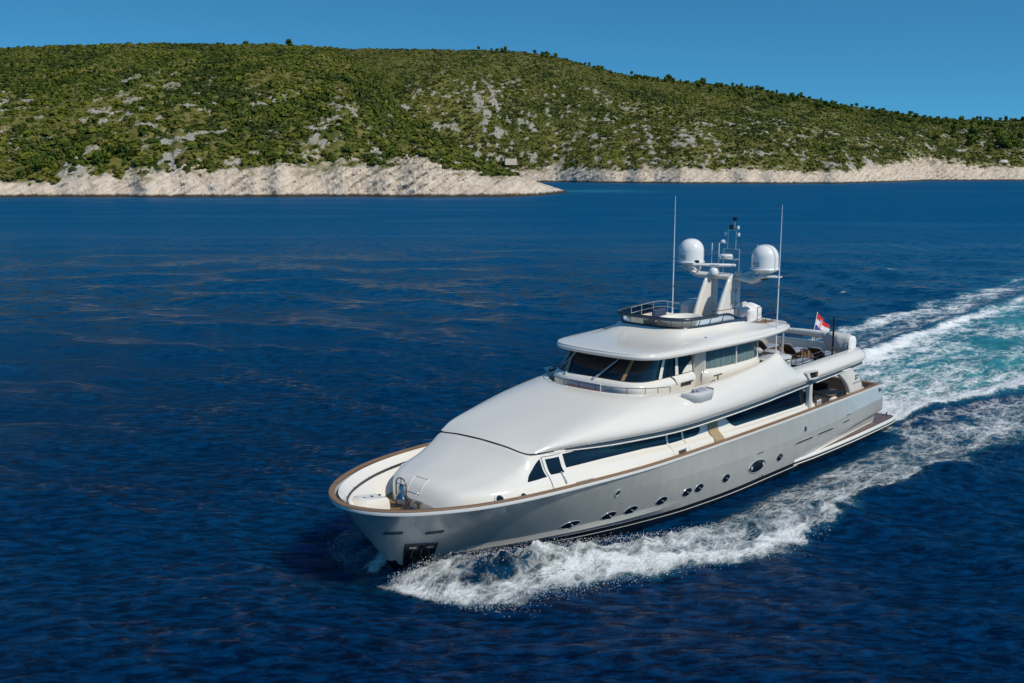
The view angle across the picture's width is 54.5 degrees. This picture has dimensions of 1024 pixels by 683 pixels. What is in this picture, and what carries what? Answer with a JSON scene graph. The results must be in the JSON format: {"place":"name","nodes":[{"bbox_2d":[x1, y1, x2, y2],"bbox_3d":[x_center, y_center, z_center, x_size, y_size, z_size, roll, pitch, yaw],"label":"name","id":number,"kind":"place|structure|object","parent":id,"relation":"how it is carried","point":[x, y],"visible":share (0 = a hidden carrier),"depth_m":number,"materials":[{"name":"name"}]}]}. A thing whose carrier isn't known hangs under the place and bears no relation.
{"place":"outdoors","nodes":[
{"label":"outdoors","id":0,"kind":"place"},
{"bbox_2d":[0,44,568,197],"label":"headland","id":1,"kind":"structure","parent":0,"point":[416,175],"depth_m":467.50,"materials":[{"name":"stone"}]},
{"bbox_2d":[0,174,13,178],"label":"bush","id":2,"kind":"object","parent":1,"relation":"on","point":[5,176],"visible":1,"depth_m":453.97,"materials":[{"name":"green plant"}]},
{"bbox_2d":[0,163,15,168],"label":"bush","id":3,"kind":"object","parent":1,"relation":"on","point":[7,165],"visible":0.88,"depth_m":467.00,"materials":[{"name":"green plant"}]},
{"bbox_2d":[5,100,25,104],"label":"bush","id":4,"kind":"object","parent":1,"relation":"on","point":[18,102],"visible":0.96,"depth_m":573.94,"materials":[{"name":"green plant"}]},
{"bbox_2d":[15,167,28,174],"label":"bush","id":5,"kind":"object","parent":1,"relation":"on","point":[21,171],"visible":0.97,"depth_m":459.87,"materials":[{"name":"green plant"}]},
{"bbox_2d":[19,152,34,157],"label":"bush","id":6,"kind":"object","parent":1,"relation":"on","point":[28,154],"visible":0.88,"depth_m":478.59,"materials":[{"name":"green plant"}]},
{"bbox_2d":[21,131,32,136],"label":"bush","id":7,"kind":"object","parent":1,"relation":"on","point":[26,133],"visible":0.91,"depth_m":511.45,"materials":[{"name":"green plant"}]},
{"bbox_2d":[24,172,36,178],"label":"bush","id":8,"kind":"object","parent":1,"relation":"on","point":[30,175],"visible":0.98,"depth_m":457.84,"materials":[{"name":"green plant"}]},
{"bbox_2d":[26,135,39,141],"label":"bush","id":9,"kind":"object","parent":1,"relation":"on","point":[34,138],"visible":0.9,"depth_m":500.50,"materials":[{"name":"green plant"}]},
{"bbox_2d":[30,158,41,171],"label":"pine tree","id":10,"kind":"object","parent":1,"relation":"on","point":[36,162],"visible":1,"depth_m":463.58,"materials":[{"name":"green plant"}]},
{"bbox_2d":[36,175,50,181],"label":"bush","id":11,"kind":"object","parent":1,"relation":"on","point":[41,178],"visible":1,"depth_m":456.86,"materials":[{"name":"green plant"}]},
{"bbox_2d":[40,129,51,135],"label":"bush","id":12,"kind":"object","parent":1,"relation":"on","point":[46,131],"visible":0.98,"depth_m":512.21,"materials":[{"name":"green plant"}]},
{"bbox_2d":[41,168,55,173],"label":"bush","id":13,"kind":"object","parent":1,"relation":"on","point":[47,170],"visible":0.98,"depth_m":463.06,"materials":[{"name":"green plant"}]},
{"bbox_2d":[45,155,53,163],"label":"pine tree","id":14,"kind":"object","parent":1,"relation":"on","point":[49,158],"visible":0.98,"depth_m":470.38,"materials":[{"name":"green plant"}]},
{"bbox_2d":[46,138,56,145],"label":"bush","id":15,"kind":"object","parent":1,"relation":"on","point":[50,141],"visible":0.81,"depth_m":495.49,"materials":[{"name":"green plant"}]},
{"bbox_2d":[46,151,57,157],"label":"pine tree","id":16,"kind":"object","parent":1,"relation":"on","point":[53,154],"visible":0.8,"depth_m":475.98,"materials":[{"name":"green plant"}]},
{"bbox_2d":[45,117,60,122],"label":"bush","id":17,"kind":"object","parent":1,"relation":"on","point":[54,119],"visible":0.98,"depth_m":535.70,"materials":[{"name":"green plant"}]},
{"bbox_2d":[47,163,58,168],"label":"bush","id":18,"kind":"object","parent":1,"relation":"on","point":[54,165],"visible":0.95,"depth_m":468.66,"materials":[{"name":"green plant"}]},
{"bbox_2d":[48,176,60,182],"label":"bush","id":19,"kind":"object","parent":1,"relation":"on","point":[54,179],"visible":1,"depth_m":457.69,"materials":[{"name":"green plant"}]},
{"bbox_2d":[56,140,70,145],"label":"bush","id":20,"kind":"object","parent":1,"relation":"on","point":[64,142],"visible":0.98,"depth_m":492.17,"materials":[{"name":"green plant"}]},
{"bbox_2d":[61,119,81,123],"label":"bush","id":21,"kind":"object","parent":1,"relation":"on","point":[67,120],"visible":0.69,"depth_m":520.96,"materials":[{"name":"green plant"}]},
{"bbox_2d":[65,149,77,157],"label":"pine tree","id":22,"kind":"object","parent":1,"relation":"on","point":[70,153],"visible":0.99,"depth_m":476.02,"materials":[{"name":"green plant"}]},
{"bbox_2d":[71,158,88,164],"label":"bush","id":23,"kind":"object","parent":1,"relation":"on","point":[82,161],"visible":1,"depth_m":469.06,"materials":[{"name":"green plant"}]},
{"bbox_2d":[74,145,85,154],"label":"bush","id":24,"kind":"object","parent":1,"relation":"on","point":[80,149],"visible":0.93,"depth_m":477.80,"materials":[{"name":"green plant"}]},
{"bbox_2d":[73,140,90,145],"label":"bush","id":25,"kind":"object","parent":1,"relation":"on","point":[86,142],"visible":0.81,"depth_m":491.98,"materials":[{"name":"green plant"}]},
{"bbox_2d":[77,123,100,127],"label":"bush","id":26,"kind":"object","parent":1,"relation":"on","point":[83,125],"visible":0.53,"depth_m":515.12,"materials":[{"name":"green plant"}]},
{"bbox_2d":[80,127,103,132],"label":"bush","id":27,"kind":"object","parent":1,"relation":"on","point":[95,130],"visible":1,"depth_m":508.51,"materials":[{"name":"green plant"}]},
{"bbox_2d":[86,116,98,122],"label":"bush","id":28,"kind":"object","parent":1,"relation":"on","point":[93,119],"visible":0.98,"depth_m":526.33,"materials":[{"name":"green plant"}]},
{"bbox_2d":[91,153,104,163],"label":"pine tree","id":29,"kind":"object","parent":1,"relation":"on","point":[95,158],"visible":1,"depth_m":468.64,"materials":[{"name":"green plant"}]},
{"bbox_2d":[93,138,107,144],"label":"bush","id":30,"kind":"object","parent":1,"relation":"on","point":[100,141],"visible":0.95,"depth_m":493.39,"materials":[{"name":"green plant"}]},
{"bbox_2d":[104,152,112,162],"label":"pine tree","id":31,"kind":"object","parent":1,"relation":"on","point":[108,156],"visible":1,"depth_m":470.86,"materials":[{"name":"green plant"}]},
{"bbox_2d":[105,145,114,155],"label":"pine tree","id":32,"kind":"object","parent":1,"relation":"on","point":[110,149],"visible":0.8,"depth_m":477.89,"materials":[{"name":"green plant"}]},
{"bbox_2d":[104,133,122,137],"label":"bush","id":33,"kind":"object","parent":1,"relation":"on","point":[111,134],"visible":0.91,"depth_m":502.70,"materials":[{"name":"green plant"}]},
{"bbox_2d":[105,120,123,125],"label":"bush","id":34,"kind":"object","parent":1,"relation":"on","point":[114,123],"visible":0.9,"depth_m":522.26,"materials":[{"name":"green plant"}]},
{"bbox_2d":[115,142,125,153],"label":"pine tree","id":35,"kind":"object","parent":1,"relation":"on","point":[121,146],"visible":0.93,"depth_m":479.36,"materials":[{"name":"green plant"}]},
{"bbox_2d":[117,136,130,141],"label":"bush","id":36,"kind":"object","parent":1,"relation":"on","point":[121,139],"visible":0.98,"depth_m":498.49,"materials":[{"name":"green plant"}]},
{"bbox_2d":[123,148,133,157],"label":"pine tree","id":37,"kind":"object","parent":1,"relation":"on","point":[128,152],"visible":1,"depth_m":475.16,"materials":[{"name":"green plant"}]},
{"bbox_2d":[130,158,140,166],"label":"bush","id":38,"kind":"object","parent":1,"relation":"on","point":[136,162],"visible":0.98,"depth_m":465.43,"materials":[{"name":"green plant"}]},
{"bbox_2d":[133,150,144,155],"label":"bush","id":39,"kind":"object","parent":1,"relation":"on","point":[138,152],"visible":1,"depth_m":475.70,"materials":[{"name":"green plant"}]},
{"bbox_2d":[138,130,148,135],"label":"bush","id":40,"kind":"object","parent":1,"relation":"on","point":[141,132],"visible":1,"depth_m":501.31,"materials":[{"name":"green plant"}]},
{"bbox_2d":[139,157,152,164],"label":"bush","id":41,"kind":"object","parent":1,"relation":"on","point":[150,159],"visible":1,"depth_m":465.07,"materials":[{"name":"green plant"}]},
{"bbox_2d":[140,117,154,122],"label":"bush","id":42,"kind":"object","parent":1,"relation":"on","point":[143,119],"visible":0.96,"depth_m":520.45,"materials":[{"name":"green plant"}]},
{"bbox_2d":[145,137,160,143],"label":"bush","id":43,"kind":"object","parent":1,"relation":"on","point":[152,140],"visible":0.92,"depth_m":490.11,"materials":[{"name":"green plant"}]},
{"bbox_2d":[148,143,161,149],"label":"bush","id":44,"kind":"object","parent":1,"relation":"on","point":[156,145],"visible":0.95,"depth_m":483.21,"materials":[{"name":"green plant"}]},
{"bbox_2d":[158,144,170,150],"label":"bush","id":45,"kind":"object","parent":1,"relation":"on","point":[164,147],"visible":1,"depth_m":483.61,"materials":[{"name":"green plant"}]},
{"bbox_2d":[159,110,183,116],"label":"bush","id":46,"kind":"object","parent":1,"relation":"on","point":[169,113],"visible":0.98,"depth_m":532.71,"materials":[{"name":"green plant"}]},
{"bbox_2d":[169,123,180,128],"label":"bush","id":47,"kind":"object","parent":1,"relation":"on","point":[174,126],"visible":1,"depth_m":510.15,"materials":[{"name":"green plant"}]},
{"bbox_2d":[173,118,184,123],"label":"bush","id":48,"kind":"object","parent":1,"relation":"on","point":[178,121],"visible":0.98,"depth_m":516.27,"materials":[{"name":"green plant"}]},
{"bbox_2d":[174,159,185,163],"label":"bush","id":49,"kind":"object","parent":1,"relation":"on","point":[179,161],"visible":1,"depth_m":466.41,"materials":[{"name":"green plant"}]},
{"bbox_2d":[180,152,196,159],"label":"bush","id":50,"kind":"object","parent":1,"relation":"on","point":[185,155],"visible":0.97,"depth_m":471.07,"materials":[{"name":"green plant"}]},
{"bbox_2d":[187,140,200,145],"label":"bush","id":51,"kind":"object","parent":1,"relation":"on","point":[194,143],"visible":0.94,"depth_m":486.40,"materials":[{"name":"green plant"}]},
{"bbox_2d":[194,134,207,138],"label":"bush","id":52,"kind":"object","parent":1,"relation":"on","point":[200,136],"visible":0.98,"depth_m":497.97,"materials":[{"name":"green plant"}]},
{"bbox_2d":[196,119,208,124],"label":"bush","id":53,"kind":"object","parent":1,"relation":"on","point":[203,121],"visible":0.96,"depth_m":523.73,"materials":[{"name":"green plant"}]},
{"bbox_2d":[198,143,210,149],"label":"bush","id":54,"kind":"object","parent":1,"relation":"on","point":[206,147],"visible":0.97,"depth_m":484.50,"materials":[{"name":"green plant"}]},
{"bbox_2d":[199,162,216,168],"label":"bush","id":55,"kind":"object","parent":1,"relation":"on","point":[207,165],"visible":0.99,"depth_m":464.94,"materials":[{"name":"green plant"}]},
{"bbox_2d":[209,106,225,112],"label":"bush","id":56,"kind":"object","parent":1,"relation":"on","point":[219,109],"visible":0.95,"depth_m":544.00,"materials":[{"name":"green plant"}]},
{"bbox_2d":[219,123,230,129],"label":"bush","id":57,"kind":"object","parent":1,"relation":"on","point":[223,126],"visible":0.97,"depth_m":513.87,"materials":[{"name":"green plant"}]},
{"bbox_2d":[219,146,231,151],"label":"bush","id":58,"kind":"object","parent":1,"relation":"on","point":[224,149],"visible":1,"depth_m":480.67,"materials":[{"name":"green plant"}]},
{"bbox_2d":[218,100,236,105],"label":"bush","id":59,"kind":"object","parent":1,"relation":"on","point":[228,103],"visible":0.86,"depth_m":562.97,"materials":[{"name":"green plant"}]},
{"bbox_2d":[225,131,237,137],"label":"bush","id":60,"kind":"object","parent":1,"relation":"on","point":[231,134],"visible":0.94,"depth_m":501.49,"materials":[{"name":"green plant"}]},
{"bbox_2d":[235,96,249,101],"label":"bush","id":61,"kind":"object","parent":1,"relation":"on","point":[237,99],"visible":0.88,"depth_m":568.50,"materials":[{"name":"green plant"}]},
{"bbox_2d":[235,129,250,135],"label":"bush","id":62,"kind":"object","parent":1,"relation":"on","point":[240,130],"visible":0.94,"depth_m":504.75,"materials":[{"name":"green plant"}]},
{"bbox_2d":[240,158,251,163],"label":"bush","id":63,"kind":"object","parent":1,"relation":"on","point":[244,160],"visible":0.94,"depth_m":467.68,"materials":[{"name":"green plant"}]},
{"bbox_2d":[244,139,257,144],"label":"bush","id":64,"kind":"object","parent":1,"relation":"on","point":[249,141],"visible":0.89,"depth_m":488.89,"materials":[{"name":"green plant"}]},
{"bbox_2d":[248,134,264,140],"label":"bush","id":65,"kind":"object","parent":1,"relation":"on","point":[258,137],"visible":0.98,"depth_m":495.08,"materials":[{"name":"green plant"}]},
{"bbox_2d":[0,42,517,184],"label":"hillside scrub","id":66,"kind":"object","parent":1,"relation":"on","point":[84,65],"visible":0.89,"depth_m":598.73,"materials":[{"name":"green plant"}]},
{"bbox_2d":[259,149,283,156],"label":"bush","id":67,"kind":"object","parent":1,"relation":"on","point":[268,153],"visible":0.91,"depth_m":473.33,"materials":[{"name":"green plant"}]},
{"bbox_2d":[269,154,279,159],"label":"bush","id":68,"kind":"object","parent":1,"relation":"on","point":[274,156],"visible":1,"depth_m":469.80,"materials":[{"name":"green plant"}]},
{"bbox_2d":[275,142,287,148],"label":"bush","id":69,"kind":"object","parent":1,"relation":"on","point":[282,145],"visible":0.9,"depth_m":482.70,"materials":[{"name":"green plant"}]},
{"bbox_2d":[282,155,293,162],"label":"bush","id":70,"kind":"object","parent":1,"relation":"on","point":[287,159],"visible":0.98,"depth_m":468.56,"materials":[{"name":"green plant"}]},
{"bbox_2d":[282,110,293,117],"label":"bush","id":71,"kind":"object","parent":1,"relation":"on","point":[291,114],"visible":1,"depth_m":533.94,"materials":[{"name":"green plant"}]},
{"bbox_2d":[282,132,301,137],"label":"bush","id":72,"kind":"object","parent":1,"relation":"on","point":[294,135],"visible":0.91,"depth_m":498.75,"materials":[{"name":"green plant"}]},
{"bbox_2d":[296,98,308,103],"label":"bush","id":73,"kind":"object","parent":1,"relation":"on","point":[303,101],"visible":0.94,"depth_m":562.98,"materials":[{"name":"green plant"}]},
{"bbox_2d":[313,101,324,106],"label":"bush","id":74,"kind":"object","parent":1,"relation":"on","point":[321,103],"visible":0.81,"depth_m":558.36,"materials":[{"name":"green plant"}]},
{"bbox_2d":[313,129,327,133],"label":"bush","id":75,"kind":"object","parent":1,"relation":"on","point":[322,131],"visible":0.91,"depth_m":504.83,"materials":[{"name":"green plant"}]},
{"bbox_2d":[335,126,348,130],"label":"bush","id":76,"kind":"object","parent":1,"relation":"on","point":[342,128],"visible":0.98,"depth_m":501.70,"materials":[{"name":"green plant"}]},
{"bbox_2d":[339,144,352,151],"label":"bush","id":77,"kind":"object","parent":1,"relation":"on","point":[349,148],"visible":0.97,"depth_m":478.34,"materials":[{"name":"green plant"}]},
{"bbox_2d":[363,111,378,117],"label":"bush","id":78,"kind":"object","parent":1,"relation":"on","point":[371,113],"visible":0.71,"depth_m":559.95,"materials":[{"name":"green plant"}]},
{"bbox_2d":[362,157,386,164],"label":"bush","id":79,"kind":"object","parent":1,"relation":"on","point":[375,160],"visible":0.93,"depth_m":470.33,"materials":[{"name":"green plant"}]},
{"bbox_2d":[377,140,389,144],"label":"bush","id":80,"kind":"object","parent":1,"relation":"on","point":[383,142],"visible":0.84,"depth_m":492.36,"materials":[{"name":"green plant"}]},
{"bbox_2d":[379,145,390,151],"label":"bush","id":81,"kind":"object","parent":1,"relation":"on","point":[384,148],"visible":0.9,"depth_m":483.03,"materials":[{"name":"green plant"}]},
{"bbox_2d":[410,148,428,154],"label":"bush","id":82,"kind":"object","parent":1,"relation":"on","point":[421,151],"visible":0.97,"depth_m":474.53,"materials":[{"name":"green plant"}]},
{"bbox_2d":[0,181,1023,682],"bbox_3d":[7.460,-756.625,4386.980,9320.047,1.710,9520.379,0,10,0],"label":"sea water","id":83,"kind":"structure","parent":0,"point":[206,403],"depth_m":50.37,"materials":[{"name":"blue liquid"}]},
{"bbox_2d":[328,196,894,569],"bbox_3d":[6.411,0.534,42.742,8.686,13.170,33.625,9,14,43],"label":"motor yacht","id":84,"kind":"object","parent":83,"relation":"on","point":[635,418],"visible":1,"depth_m":38.47,"materials":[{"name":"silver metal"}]},
{"bbox_2d":[680,300,695,312],"bbox_3d":[8.462,-1.531,47.191,0.700,0.800,0.900,9,14,43],"label":"covered console","id":85,"kind":"object","parent":84,"relation":"on","point":[687,306],"visible":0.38,"depth_m":46.83,"materials":[{"name":"fabric"}]},
{"bbox_2d":[738,301,761,321],"bbox_3d":[10.925,-1.424,46.449,1.207,0.844,1.252,9,14,43],"label":"covered equipment","id":86,"kind":"object","parent":84,"relation":"on","point":[749,310],"visible":0.76,"depth_m":46.03,"materials":[{"name":"white fabric"}]},
{"bbox_2d":[755,340,779,349],"bbox_3d":[13.239,0.166,51.898,0.660,0.769,1.918,9,14,43],"label":"sun lounger","id":87,"kind":"object","parent":84,"relation":"on","point":[762,345],"visible":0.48,"depth_m":51.58,"materials":[{"name":"white fabric"}]},
{"bbox_2d":[779,343,806,356],"bbox_3d":[14.396,0.357,50.809,0.660,0.769,1.918,9,14,43],"label":"sun lounger","id":88,"kind":"object","parent":84,"relation":"on","point":[788,348],"visible":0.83,"depth_m":50.44,"materials":[{"name":"brown wicker"}]},
{"bbox_2d":[791,358,812,366],"bbox_3d":[13.700,1.093,47.482,0.720,0.390,1.700,9,14,43],"label":"ottoman","id":89,"kind":"object","parent":84,"relation":"on","point":[800,363],"visible":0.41,"depth_m":47.23,"materials":[{"name":"white fabric"}]},
{"bbox_2d":[812,312,829,338],"bbox_3d":[16.468,-0.830,53.083,1.046,1.493,0.333,-2,10,-9],"label":"ensign flag","id":90,"kind":"object","parent":84,"relation":"attached to","point":[821,324],"visible":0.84,"depth_m":53.12,"materials":[{"name":"multicoloured fabric"}]},
{"bbox_2d":[808,347,836,359],"bbox_3d":[15.552,0.548,49.720,0.660,0.769,1.918,9,14,43],"label":"sun lounger","id":91,"kind":"object","parent":84,"relation":"on","point":[814,349],"visible":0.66,"depth_m":49.28,"materials":[{"name":"brown wicker"}]},
{"bbox_2d":[831,317,834,354],"bbox_3d":[15.727,-0.047,48.685,0.176,2.300,0.180,9,14,43],"label":"light post","id":92,"kind":"object","parent":84,"relation":"on","point":[833,332],"visible":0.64,"depth_m":48.61,"materials":[{"name":"metal"}]},
{"bbox_2d":[0,0,1023,119],"label":"sky","id":93,"kind":"structure","parent":0,"point":[955,59],"materials":[{"name":"blue"}]},
{"bbox_2d":[343,48,1023,183],"bbox_3d":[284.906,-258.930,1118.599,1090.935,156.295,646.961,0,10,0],"label":"hillside","id":94,"kind":"structure","parent":0,"point":[925,168],"depth_m":983.88,"materials":[{"name":"green plant"}]},
{"bbox_2d":[0,72,1015,188],"bbox_3d":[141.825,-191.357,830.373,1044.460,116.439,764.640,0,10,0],"label":"limestone boulders","id":95,"kind":"object","parent":94,"relation":"on","point":[394,123],"visible":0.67,"depth_m":582.93,"materials":[{"name":"grey stone"}]},
{"bbox_2d":[504,158,516,164],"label":"stone hut","id":96,"kind":"object","parent":94,"relation":"on","point":[507,161],"visible":1,"depth_m":931.55,"materials":[{"name":"beige stone"}]},
{"bbox_2d":[342,47,1023,173],"bbox_3d":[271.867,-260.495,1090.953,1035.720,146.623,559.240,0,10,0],"label":"hillside scrub","id":97,"kind":"object","parent":94,"relation":"on","point":[909,127],"visible":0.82,"depth_m":1033.79,"materials":[{"name":"green plant"}]},
{"bbox_2d":[949,124,956,133],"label":"pine tree","id":98,"kind":"object","parent":94,"relation":"on","point":[953,128],"visible":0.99,"depth_m":1154.14,"materials":[{"name":"green plant"}]},
{"bbox_2d":[965,133,977,144],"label":"pine tree","id":99,"kind":"object","parent":94,"relation":"on","point":[972,139],"visible":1,"depth_m":1098.12,"materials":[{"name":"green plant"}]},
{"bbox_2d":[970,122,979,134],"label":"pine tree","id":100,"kind":"object","parent":94,"relation":"on","point":[976,126],"visible":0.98,"depth_m":1154.18,"materials":[{"name":"green plant"}]},
{"bbox_2d":[997,139,1011,147],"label":"pine tree","id":101,"kind":"object","parent":94,"relation":"on","point":[1005,143],"visible":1,"depth_m":1085.90,"materials":[{"name":"green plant"}]},
{"bbox_2d":[1008,138,1017,147],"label":"pine tree","id":102,"kind":"object","parent":94,"relation":"on","point":[1014,142],"visible":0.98,"depth_m":1087.45,"materials":[{"name":"green plant"}]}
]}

